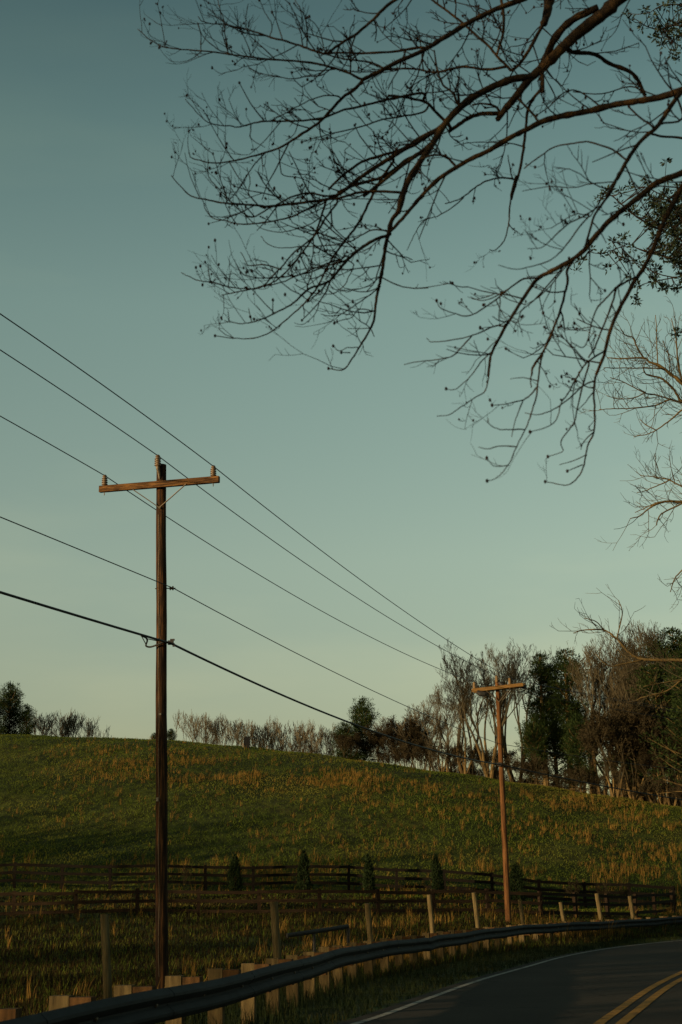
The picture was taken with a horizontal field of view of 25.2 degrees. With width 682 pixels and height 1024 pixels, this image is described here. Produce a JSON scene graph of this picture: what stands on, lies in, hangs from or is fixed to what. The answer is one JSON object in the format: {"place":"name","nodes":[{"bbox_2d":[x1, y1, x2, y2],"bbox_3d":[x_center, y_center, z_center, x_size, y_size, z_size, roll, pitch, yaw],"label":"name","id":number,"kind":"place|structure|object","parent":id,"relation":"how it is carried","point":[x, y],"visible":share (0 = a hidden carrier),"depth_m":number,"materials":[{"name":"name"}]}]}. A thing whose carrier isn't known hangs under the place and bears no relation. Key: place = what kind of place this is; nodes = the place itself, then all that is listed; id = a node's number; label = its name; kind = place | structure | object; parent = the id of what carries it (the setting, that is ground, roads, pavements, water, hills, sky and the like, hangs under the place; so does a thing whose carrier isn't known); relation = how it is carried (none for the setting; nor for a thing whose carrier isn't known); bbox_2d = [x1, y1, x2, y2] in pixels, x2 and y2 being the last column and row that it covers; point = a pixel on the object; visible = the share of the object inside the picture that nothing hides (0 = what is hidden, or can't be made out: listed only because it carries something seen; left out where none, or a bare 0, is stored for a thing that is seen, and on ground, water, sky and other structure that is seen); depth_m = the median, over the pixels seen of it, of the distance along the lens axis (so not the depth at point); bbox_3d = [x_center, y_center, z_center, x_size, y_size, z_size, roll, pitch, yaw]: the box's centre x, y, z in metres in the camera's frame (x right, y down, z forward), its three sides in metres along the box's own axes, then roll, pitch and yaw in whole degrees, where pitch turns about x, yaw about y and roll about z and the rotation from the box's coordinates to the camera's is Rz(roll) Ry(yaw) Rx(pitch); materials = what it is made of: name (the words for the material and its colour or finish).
{"place":"outdoors","nodes":[
{"label":"outdoors","id":0,"kind":"place"},
{"bbox_2d":[0,734,681,1023],"bbox_3d":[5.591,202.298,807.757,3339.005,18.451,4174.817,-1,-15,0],"label":"hill ground","id":1,"kind":"structure","parent":0,"point":[181,846],"depth_m":95.52,"materials":[{"name":"plant"}]},
{"bbox_2d":[0,698,9,734],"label":"pine tree","id":2,"kind":"object","parent":1,"relation":"on","point":[1,712],"visible":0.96,"depth_m":149.89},
{"bbox_2d":[0,680,25,734],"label":"pine tree","id":3,"kind":"object","parent":1,"relation":"on","point":[11,698],"visible":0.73,"depth_m":151.80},
{"bbox_2d":[13,703,37,734],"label":"pine tree","id":4,"kind":"object","parent":1,"relation":"on","point":[25,721],"visible":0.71,"depth_m":150.62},
{"bbox_2d":[34,709,79,736],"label":"bare tree","id":5,"kind":"object","parent":1,"relation":"on","point":[61,730],"visible":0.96,"depth_m":153.47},
{"bbox_2d":[60,712,98,736],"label":"bare tree","id":6,"kind":"object","parent":1,"relation":"on","point":[68,731],"visible":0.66,"depth_m":154.01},
{"bbox_2d":[100,914,111,998],"bbox_3d":[-4.554,9.025,29.688,0.337,2.317,0.183,-6,-15,17],"label":"fence post","id":7,"kind":"object","parent":1,"relation":"on","point":[106,963],"visible":0.78,"depth_m":29.72,"materials":[{"name":"brown wood"}]},
{"bbox_2d":[99,455,219,988],"bbox_3d":[-4.368,5.096,36.688,3.228,13.424,0.524,-5,-15,16],"label":"utility pole","id":8,"kind":"object","parent":1,"relation":"on","point":[161,483],"visible":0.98,"depth_m":36.78,"materials":[{"name":"brown wood"}]},
{"bbox_2d":[0,416,679,719],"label":"overhead wire","id":9,"kind":"object","parent":8,"relation":"attached to","point":[272,582],"visible":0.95,"depth_m":46.68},
{"bbox_2d":[0,591,681,799],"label":"overhead cable","id":10,"kind":"object","parent":8,"relation":"attached to","point":[146,637],"visible":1,"depth_m":40.92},
{"bbox_2d":[0,313,681,712],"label":"overhead wire","id":11,"kind":"object","parent":8,"relation":"attached to","point":[260,503],"visible":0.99,"depth_m":39.30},
{"bbox_2d":[0,516,681,769],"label":"overhead wire","id":12,"kind":"object","parent":8,"relation":"attached to","point":[277,643],"visible":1,"depth_m":42.29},
{"bbox_2d":[0,349,681,709],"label":"overhead wire","id":13,"kind":"object","parent":8,"relation":"attached to","point":[260,531],"visible":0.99,"depth_m":42.95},
{"bbox_2d":[173,709,198,739],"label":"bare tree","id":14,"kind":"object","parent":1,"relation":"on","point":[185,719],"visible":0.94,"depth_m":150.23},
{"bbox_2d":[180,862,192,898],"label":"bare shrub","id":15,"kind":"object","parent":1,"relation":"on","point":[188,875],"visible":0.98,"depth_m":74.96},
{"bbox_2d":[177,712,206,741],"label":"bare tree","id":16,"kind":"object","parent":1,"relation":"on","point":[196,729],"visible":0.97,"depth_m":146.90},
{"bbox_2d":[192,713,224,744],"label":"bare tree","id":17,"kind":"object","parent":1,"relation":"on","point":[200,729],"visible":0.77,"depth_m":150.54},
{"bbox_2d":[223,719,240,743],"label":"bare tree","id":18,"kind":"object","parent":1,"relation":"on","point":[229,730],"visible":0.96,"depth_m":147.07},
{"bbox_2d":[225,853,243,894],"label":"columnar cedar","id":19,"kind":"object","parent":1,"relation":"on","point":[235,881],"visible":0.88,"depth_m":78.13,"materials":[{"name":"green plant"}]},
{"bbox_2d":[235,721,256,745],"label":"bare tree","id":20,"kind":"object","parent":1,"relation":"on","point":[252,729],"visible":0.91,"depth_m":149.54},
{"bbox_2d":[233,720,269,745],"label":"bare tree","id":21,"kind":"object","parent":1,"relation":"on","point":[241,732],"visible":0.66,"depth_m":152.62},
{"bbox_2d":[247,717,288,750],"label":"bare tree","id":22,"kind":"object","parent":1,"relation":"on","point":[259,744],"visible":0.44,"depth_m":152.69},
{"bbox_2d":[260,718,286,749],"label":"bare tree","id":23,"kind":"object","parent":1,"relation":"on","point":[275,734],"visible":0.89,"depth_m":150.49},
{"bbox_2d":[270,901,281,958],"bbox_3d":[-1.320,9.214,31.707,0.311,2.161,0.183,-1,-15,0],"label":"fence post","id":24,"kind":"object","parent":1,"relation":"on","point":[276,943],"visible":0.54,"depth_m":31.77,"materials":[{"name":"brown wood"}]},
{"bbox_2d":[285,727,304,751],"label":"bare tree","id":25,"kind":"object","parent":1,"relation":"on","point":[294,740],"visible":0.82,"depth_m":150.59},
{"bbox_2d":[295,849,312,893],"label":"columnar cedar","id":26,"kind":"object","parent":1,"relation":"on","point":[303,867],"visible":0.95,"depth_m":78.12,"materials":[{"name":"green plant"}]},
{"bbox_2d":[287,720,322,751],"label":"bare tree","id":27,"kind":"object","parent":1,"relation":"on","point":[311,738],"visible":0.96,"depth_m":149.60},
{"bbox_2d":[286,924,349,951],"bbox_3d":[-0.500,10.239,35.052,1.752,1.420,0.129,9,-18,-34],"label":"pipe handrail","id":28,"kind":"object","parent":1,"relation":"on","point":[314,932],"visible":0.64,"depth_m":35.10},
{"bbox_2d":[0,888,674,918],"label":"board fence","id":29,"kind":"object","parent":1,"relation":"on","point":[377,900],"visible":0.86,"depth_m":67.74,"materials":[{"name":"wood"}]},
{"bbox_2d":[0,862,676,910],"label":"board fence","id":30,"kind":"object","parent":1,"relation":"on","point":[110,874],"visible":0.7,"depth_m":79.78,"materials":[{"name":"wood"}]},
{"bbox_2d":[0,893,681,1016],"bbox_3d":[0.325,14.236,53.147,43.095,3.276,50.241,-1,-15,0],"label":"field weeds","id":31,"kind":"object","parent":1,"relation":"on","point":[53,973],"visible":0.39,"depth_m":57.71,"materials":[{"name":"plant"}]},
{"bbox_2d":[0,916,681,1023],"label":"guardrail","id":32,"kind":"object","parent":1,"relation":"on","point":[177,999],"visible":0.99,"depth_m":21.12,"materials":[{"name":"metal"}]},
{"bbox_2d":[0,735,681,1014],"bbox_3d":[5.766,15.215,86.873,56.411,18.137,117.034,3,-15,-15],"label":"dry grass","id":33,"kind":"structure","parent":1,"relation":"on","point":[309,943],"depth_m":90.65,"materials":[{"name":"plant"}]},
{"bbox_2d":[328,721,365,760],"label":"pine tree","id":34,"kind":"object","parent":1,"relation":"on","point":[345,730],"visible":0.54,"depth_m":138.93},
{"bbox_2d":[329,732,364,759],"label":"brown leaved tree","id":35,"kind":"object","parent":1,"relation":"on","point":[347,742],"visible":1,"depth_m":137.01,"materials":[{"name":"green plant"}]},
{"bbox_2d":[340,695,382,761],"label":"pine tree","id":36,"kind":"object","parent":1,"relation":"on","point":[363,716],"visible":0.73,"depth_m":139.99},
{"bbox_2d":[362,853,376,896],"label":"columnar cedar","id":37,"kind":"object","parent":1,"relation":"on","point":[368,878],"visible":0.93,"depth_m":78.08,"materials":[{"name":"green plant"}]},
{"bbox_2d":[365,903,375,965],"bbox_3d":[0.783,11.197,39.463,0.301,2.072,0.164,1,-15,-8],"label":"fence post","id":38,"kind":"object","parent":1,"relation":"on","point":[368,922],"visible":0.52,"depth_m":39.54,"materials":[{"name":"brown wood"}]},
{"bbox_2d":[362,725,398,762],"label":"brown leaved tree","id":39,"kind":"object","parent":1,"relation":"on","point":[373,742],"visible":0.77,"depth_m":137.65,"materials":[{"name":"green plant"}]},
{"bbox_2d":[384,741,416,765],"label":"bare shrub","id":40,"kind":"object","parent":1,"relation":"on","point":[394,756],"visible":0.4,"depth_m":136.42,"materials":[{"name":"brown plant"}]},
{"bbox_2d":[376,710,430,766],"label":"brown leaved tree","id":41,"kind":"object","parent":1,"relation":"on","point":[390,731],"visible":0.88,"depth_m":135.70,"materials":[{"name":"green plant"}]},
{"bbox_2d":[396,736,421,767],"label":"bare shrub","id":42,"kind":"object","parent":1,"relation":"on","point":[403,748],"visible":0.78,"depth_m":134.01,"materials":[{"name":"brown plant"}]},
{"bbox_2d":[138,0,681,485],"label":"bare tree","id":43,"kind":"object","parent":1,"relation":"on","point":[596,14],"visible":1,"depth_m":10.95,"materials":[{"name":"brown plant"}]},
{"bbox_2d":[394,712,442,769],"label":"bare tree","id":44,"kind":"object","parent":1,"relation":"on","point":[425,728],"visible":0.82,"depth_m":134.57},
{"bbox_2d":[156,911,681,1023],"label":"verge grass","id":45,"kind":"structure","parent":1,"relation":"on","point":[325,993],"depth_m":31.58,"materials":[{"name":"plant"}]},
{"bbox_2d":[396,725,442,769],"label":"brown leaved tree","id":46,"kind":"object","parent":1,"relation":"on","point":[426,734],"visible":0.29,"depth_m":136.53,"materials":[{"name":"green plant"}]},
{"bbox_2d":[404,738,437,769],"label":"bare shrub","id":47,"kind":"object","parent":1,"relation":"on","point":[420,743],"visible":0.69,"depth_m":132.28,"materials":[{"name":"brown plant"}]},
{"bbox_2d":[403,699,438,771],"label":"bare tree","id":48,"kind":"object","parent":1,"relation":"on","point":[414,712],"visible":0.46,"depth_m":139.80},
{"bbox_2d":[427,895,434,932],"bbox_3d":[3.125,14.201,52.108,0.323,2.177,0.187,1,-15,-10],"label":"fence post","id":49,"kind":"object","parent":1,"relation":"on","point":[431,914],"visible":0.56,"depth_m":52.15,"materials":[{"name":"brown wood"}]},
{"bbox_2d":[420,740,454,770],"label":"bare shrub","id":50,"kind":"object","parent":1,"relation":"on","point":[426,755],"visible":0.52,"depth_m":131.81,"materials":[{"name":"brown plant"}]},
{"bbox_2d":[422,732,452,770],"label":"bare tree","id":51,"kind":"object","parent":1,"relation":"on","point":[428,744],"visible":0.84,"depth_m":130.30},
{"bbox_2d":[429,854,446,897],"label":"columnar cedar","id":52,"kind":"object","parent":1,"relation":"on","point":[437,881],"visible":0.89,"depth_m":78.05,"materials":[{"name":"green plant"}]},
{"bbox_2d":[429,690,451,769],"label":"bare tree","id":53,"kind":"object","parent":1,"relation":"on","point":[439,709],"visible":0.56,"depth_m":136.45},
{"bbox_2d":[418,692,464,771],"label":"bare tree","id":54,"kind":"object","parent":1,"relation":"on","point":[446,705],"visible":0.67,"depth_m":133.85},
{"bbox_2d":[427,743,456,771],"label":"bare shrub","id":55,"kind":"object","parent":1,"relation":"on","point":[441,755],"visible":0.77,"depth_m":129.66,"materials":[{"name":"brown plant"}]},
{"bbox_2d":[432,714,454,771],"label":"bare tree","id":56,"kind":"object","parent":1,"relation":"on","point":[441,736],"visible":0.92,"depth_m":130.42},
{"bbox_2d":[423,677,470,773],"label":"bare tree","id":57,"kind":"object","parent":1,"relation":"on","point":[442,710],"visible":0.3,"depth_m":140.25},
{"bbox_2d":[435,722,469,772],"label":"bare tree","id":58,"kind":"object","parent":1,"relation":"on","point":[458,735],"visible":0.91,"depth_m":128.04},
{"bbox_2d":[448,740,474,773],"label":"bare shrub","id":59,"kind":"object","parent":1,"relation":"on","point":[454,752],"visible":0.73,"depth_m":128.96,"materials":[{"name":"brown plant"}]},
{"bbox_2d":[441,665,495,774],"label":"bare tree","id":60,"kind":"object","parent":1,"relation":"on","point":[462,768],"visible":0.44,"depth_m":128.61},
{"bbox_2d":[457,744,479,774],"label":"bare shrub","id":61,"kind":"object","parent":1,"relation":"on","point":[470,751],"visible":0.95,"depth_m":126.75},
{"bbox_2d":[456,686,489,769],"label":"bare tree","id":62,"kind":"object","parent":1,"relation":"on","point":[474,721],"visible":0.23,"depth_m":135.41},
{"bbox_2d":[472,892,479,927],"bbox_3d":[5.095,15.287,56.955,0.340,2.090,0.188,-1,-15,0],"label":"fence post","id":63,"kind":"object","parent":1,"relation":"on","point":[476,913],"visible":0.59,"depth_m":56.99,"materials":[{"name":"brown wood"}]},
{"bbox_2d":[435,639,538,778],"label":"bare tree","id":64,"kind":"object","parent":1,"relation":"on","point":[492,773],"visible":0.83,"depth_m":126.71,"materials":[{"name":"plant"}]},
{"bbox_2d":[472,643,507,728],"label":"bare tree","id":65,"kind":"object","parent":1,"relation":"on","point":[494,665],"visible":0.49,"depth_m":132.28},
{"bbox_2d":[478,746,517,779],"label":"bare shrub","id":66,"kind":"object","parent":1,"relation":"on","point":[513,753],"visible":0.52,"depth_m":127.53,"materials":[{"name":"brown plant"}]},
{"bbox_2d":[472,675,526,922],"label":"utility pole","id":67,"kind":"object","parent":1,"relation":"on","point":[497,688],"visible":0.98,"depth_m":67.11,"materials":[{"name":"brown wood"}]},
{"bbox_2d":[474,645,536,782],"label":"bare tree","id":68,"kind":"object","parent":1,"relation":"on","point":[523,675],"visible":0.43,"depth_m":130.16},
{"bbox_2d":[492,753,521,781],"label":"bare shrub","id":69,"kind":"object","parent":1,"relation":"on","point":[506,762],"visible":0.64,"depth_m":124.03,"materials":[{"name":"brown plant"}]},
{"bbox_2d":[509,862,527,905],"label":"columnar cedar","id":70,"kind":"object","parent":1,"relation":"on","point":[516,881],"visible":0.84,"depth_m":77.94,"materials":[{"name":"green plant"}]},
{"bbox_2d":[512,753,548,784],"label":"bare shrub","id":71,"kind":"object","parent":1,"relation":"on","point":[534,760],"visible":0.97,"depth_m":122.59,"materials":[{"name":"brown plant"}]},
{"bbox_2d":[514,712,551,784],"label":"pine tree","id":72,"kind":"object","parent":1,"relation":"on","point":[532,735],"visible":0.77,"depth_m":125.88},
{"bbox_2d":[514,652,570,785],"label":"pine tree","id":73,"kind":"object","parent":1,"relation":"on","point":[543,670],"visible":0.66,"depth_m":129.59,"materials":[{"name":"plant"}]},
{"bbox_2d":[537,758,558,785],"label":"bare shrub","id":74,"kind":"object","parent":1,"relation":"on","point":[547,768],"visible":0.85,"depth_m":122.55,"materials":[{"name":"brown plant"}]},
{"bbox_2d":[517,676,600,786],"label":"pine tree","id":75,"kind":"object","parent":1,"relation":"on","point":[557,770],"visible":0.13,"depth_m":130.41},
{"bbox_2d":[542,648,600,790],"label":"pine tree","id":76,"kind":"object","parent":1,"relation":"on","point":[564,684],"visible":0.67,"depth_m":128.62,"materials":[{"name":"plant"}]},
{"bbox_2d":[554,711,596,792],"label":"pine tree","id":77,"kind":"object","parent":1,"relation":"on","point":[571,750],"visible":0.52,"depth_m":124.75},
{"bbox_2d":[563,764,587,791],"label":"bare shrub","id":78,"kind":"object","parent":1,"relation":"on","point":[573,773],"visible":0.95,"depth_m":119.52,"materials":[{"name":"brown plant"}]},
{"bbox_2d":[560,654,625,788],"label":"bare tree","id":79,"kind":"object","parent":1,"relation":"on","point":[603,667],"visible":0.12,"depth_m":132.82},
{"bbox_2d":[580,650,622,763],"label":"bare tree","id":80,"kind":"object","parent":1,"relation":"on","point":[584,701],"visible":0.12,"depth_m":138.86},
{"bbox_2d":[566,631,637,795],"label":"bare tree","id":81,"kind":"object","parent":1,"relation":"on","point":[589,676],"visible":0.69,"depth_m":125.80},
{"bbox_2d":[581,646,629,793],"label":"bare tree","id":82,"kind":"object","parent":1,"relation":"on","point":[605,710],"visible":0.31,"depth_m":129.67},
{"bbox_2d":[564,635,650,795],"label":"bare tree","id":83,"kind":"object","parent":1,"relation":"on","point":[591,703],"visible":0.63,"depth_m":125.41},
{"bbox_2d":[536,637,680,795],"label":"bare tree","id":84,"kind":"object","parent":1,"relation":"on","point":[582,699],"visible":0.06,"depth_m":134.19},
{"bbox_2d":[596,765,625,792],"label":"bare shrub","id":85,"kind":"object","parent":1,"relation":"on","point":[614,773],"visible":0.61,"depth_m":118.46,"materials":[{"name":"brown plant"}]},
{"bbox_2d":[549,296,681,714],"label":"bare tree","id":86,"kind":"object","parent":1,"relation":"on","point":[679,401],"visible":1,"depth_m":45.32,"materials":[{"name":"beige plant"}]},
{"bbox_2d":[575,702,656,797],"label":"brown leaved tree","id":87,"kind":"object","parent":1,"relation":"on","point":[594,734],"visible":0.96,"depth_m":115.45,"materials":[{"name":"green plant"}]},
{"bbox_2d":[594,743,638,796],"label":"brown leaved tree","id":88,"kind":"object","parent":1,"relation":"on","point":[616,758],"visible":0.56,"depth_m":119.36,"materials":[{"name":"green plant"}]},
{"bbox_2d":[570,0,681,341],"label":"evergreen tree","id":89,"kind":"object","parent":1,"relation":"on","point":[674,231],"visible":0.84,"depth_m":20.38,"materials":[{"name":"green plant"}]},
{"bbox_2d":[595,693,658,799],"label":"brown leaved tree","id":90,"kind":"object","parent":1,"relation":"on","point":[624,709],"visible":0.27,"depth_m":117.10,"materials":[{"name":"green plant"}]},
{"bbox_2d":[585,622,678,794],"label":"bare tree","id":91,"kind":"object","parent":1,"relation":"on","point":[620,682],"visible":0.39,"depth_m":124.48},
{"bbox_2d":[600,621,670,801],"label":"bare tree","id":92,"kind":"object","parent":1,"relation":"on","point":[618,668],"visible":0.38,"depth_m":122.59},
{"bbox_2d":[596,663,681,802],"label":"pine tree","id":93,"kind":"object","parent":1,"relation":"on","point":[651,680],"visible":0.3,"depth_m":119.66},
{"bbox_2d":[605,620,672,788],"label":"bare tree","id":94,"kind":"object","parent":1,"relation":"on","point":[631,627],"visible":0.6,"depth_m":123.77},
{"bbox_2d":[608,704,678,802],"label":"brown leaved tree","id":95,"kind":"object","parent":1,"relation":"on","point":[650,799],"visible":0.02,"depth_m":118.91,"materials":[{"name":"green plant"}]},
{"bbox_2d":[620,627,673,802],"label":"bare tree","id":96,"kind":"object","parent":1,"relation":"on","point":[655,799],"visible":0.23,"depth_m":123.81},
{"bbox_2d":[615,632,680,806],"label":"bare tree","id":97,"kind":"object","parent":1,"relation":"on","point":[678,778],"visible":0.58,"depth_m":120.91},
{"bbox_2d":[635,777,665,803],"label":"bare shrub","id":98,"kind":"object","parent":1,"relation":"on","point":[654,786],"visible":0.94,"depth_m":114.10,"materials":[{"name":"brown plant"}]},
{"bbox_2d":[620,689,681,805],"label":"brown leaved tree","id":99,"kind":"object","parent":1,"relation":"on","point":[648,720],"visible":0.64,"depth_m":115.10,"materials":[{"name":"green plant"}]},
{"bbox_2d":[634,738,681,804],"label":"brown leaved tree","id":100,"kind":"object","parent":1,"relation":"on","point":[642,759],"visible":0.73,"depth_m":115.32,"materials":[{"name":"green plant"}]},
{"bbox_2d":[637,626,681,803],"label":"pine tree","id":101,"kind":"object","parent":1,"relation":"on","point":[673,640],"visible":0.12,"depth_m":122.86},
{"bbox_2d":[638,638,681,793],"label":"pine tree","id":102,"kind":"object","parent":1,"relation":"on","point":[676,724],"visible":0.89,"depth_m":111.70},
{"bbox_2d":[650,711,681,800],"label":"brown leaved tree","id":103,"kind":"object","parent":1,"relation":"on","point":[666,739],"visible":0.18,"depth_m":115.78,"materials":[{"name":"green plant"}]},
{"bbox_2d":[0,0,681,798],"label":"sky","id":104,"kind":"structure","parent":0,"point":[361,460],"materials":[{"name":"blue"}]},
{"bbox_2d":[336,940,681,1023],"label":"road","id":105,"kind":"structure","parent":0,"point":[591,987],"depth_m":25.90,"materials":[{"name":"asphalt"}]},
{"bbox_2d":[351,940,680,1023],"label":"edge line","id":106,"kind":"object","parent":105,"relation":"on","point":[405,1006],"visible":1,"depth_m":27.32,"materials":[{"name":"white paint"}]},
{"bbox_2d":[593,971,681,1023],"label":"line","id":107,"kind":"object","parent":105,"relation":"on","point":[614,1012],"visible":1,"depth_m":23.49,"materials":[{"name":"yellow paint"}]},
{"bbox_2d":[616,977,681,1023],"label":"line","id":108,"kind":"object","parent":105,"relation":"on","point":[627,1018],"visible":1,"depth_m":22.93,"materials":[{"name":"yellow paint"}]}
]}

